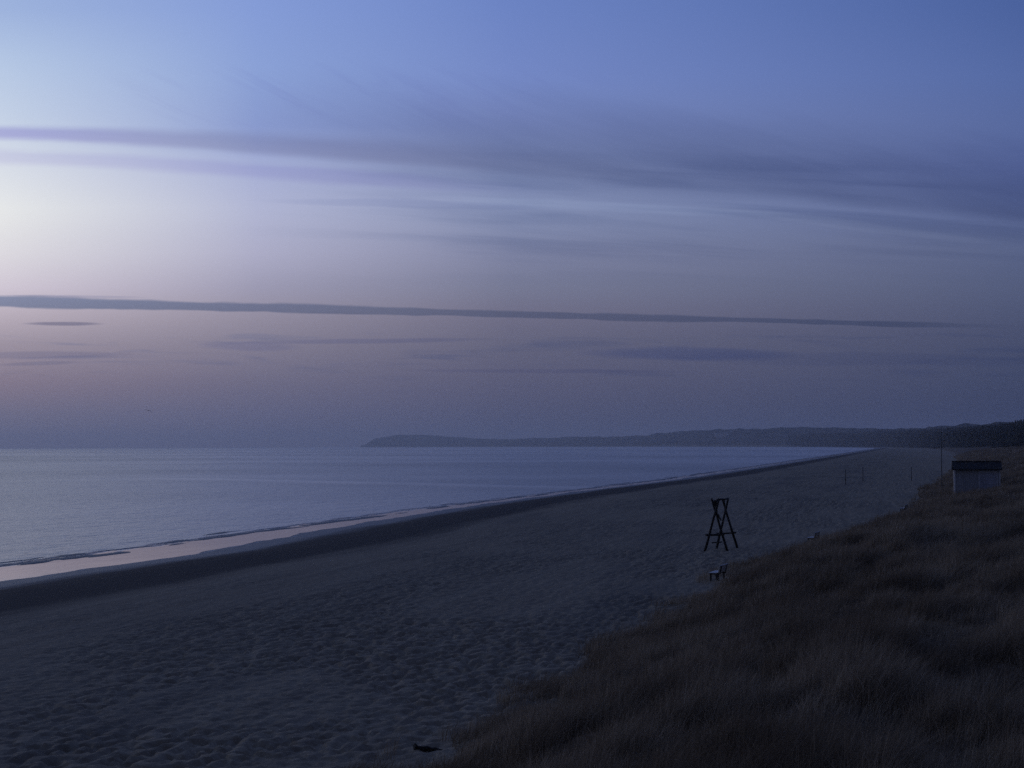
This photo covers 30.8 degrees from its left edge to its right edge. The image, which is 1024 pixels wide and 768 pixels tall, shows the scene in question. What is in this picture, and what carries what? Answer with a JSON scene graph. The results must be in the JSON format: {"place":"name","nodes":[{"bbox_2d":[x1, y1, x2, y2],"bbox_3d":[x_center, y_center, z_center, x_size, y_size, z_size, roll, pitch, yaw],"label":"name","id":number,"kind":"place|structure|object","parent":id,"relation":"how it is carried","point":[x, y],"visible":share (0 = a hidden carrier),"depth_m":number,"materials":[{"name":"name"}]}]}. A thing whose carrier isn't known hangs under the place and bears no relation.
{"place":"outdoors","nodes":[
{"label":"outdoors","id":0,"kind":"place"},
{"bbox_2d":[0,447,879,580],"bbox_3d":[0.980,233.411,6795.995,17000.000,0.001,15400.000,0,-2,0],"label":"sea","id":1,"kind":"structure","parent":0,"point":[142,504],"depth_m":391.58,"materials":[{"name":"liquid"}]},
{"bbox_2d":[0,422,1023,767],"bbox_3d":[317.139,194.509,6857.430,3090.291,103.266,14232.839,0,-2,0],"label":"beach","id":2,"kind":"structure","parent":0,"point":[334,646],"depth_m":77.37,"materials":[{"name":"beige sand"}]},
{"bbox_2d":[413,743,442,751],"bbox_3d":[-1.856,8.135,41.481,0.738,0.268,0.186,1,-2,-22],"label":"driftwood","id":3,"kind":"object","parent":2,"relation":"on","point":[424,748],"visible":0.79,"depth_m":41.42,"materials":[{"name":"brown wood"}]},
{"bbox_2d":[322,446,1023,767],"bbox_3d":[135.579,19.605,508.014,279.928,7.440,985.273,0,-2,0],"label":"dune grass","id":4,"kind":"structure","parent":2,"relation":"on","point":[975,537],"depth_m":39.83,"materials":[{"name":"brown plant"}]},
{"bbox_2d":[709,563,727,580],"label":"beach bench","id":5,"kind":"object","parent":2,"relation":"on","point":[722,568],"visible":0.98,"depth_m":92.84,"materials":[{"name":"grey wood"}]},
{"bbox_2d":[704,498,738,550],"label":"pole trestle","id":6,"kind":"object","parent":2,"relation":"on","point":[715,503],"visible":0.99,"depth_m":121.21,"materials":[{"name":"brown wood"}]},
{"bbox_2d":[714,432,732,436],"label":"hillside building","id":7,"kind":"structure","parent":2,"relation":"on","point":[719,434],"depth_m":7400.56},
{"bbox_2d":[807,531,819,538],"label":"beach bench","id":8,"kind":"object","parent":2,"relation":"on","point":[815,535],"visible":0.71,"depth_m":127.22,"materials":[{"name":"grey wood"}]},
{"bbox_2d":[786,419,1023,448],"bbox_3d":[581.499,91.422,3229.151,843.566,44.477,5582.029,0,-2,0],"label":"distant forest","id":9,"kind":"object","parent":2,"relation":"on","point":[1005,434],"visible":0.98,"depth_m":2790.43,"materials":[{"name":"green plant"}]},
{"bbox_2d":[941,432,941,486],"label":"flagpole","id":10,"kind":"object","parent":2,"relation":"on","point":[941,459],"visible":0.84,"depth_m":269.72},
{"bbox_2d":[952,461,1001,493],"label":"beach hut","id":11,"kind":"object","parent":2,"relation":"on","point":[968,475],"visible":0.81,"depth_m":212.73,"materials":[{"name":"paint"}]},
{"bbox_2d":[980,473,996,489],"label":"door","id":12,"kind":"structure","parent":11,"relation":"in","point":[986,479],"depth_m":212.32,"materials":[{"name":"paint"}]},
{"bbox_2d":[0,0,1023,448],"label":"sky","id":13,"kind":"structure","parent":0,"point":[235,223],"materials":[{"name":"blue"}]}
]}

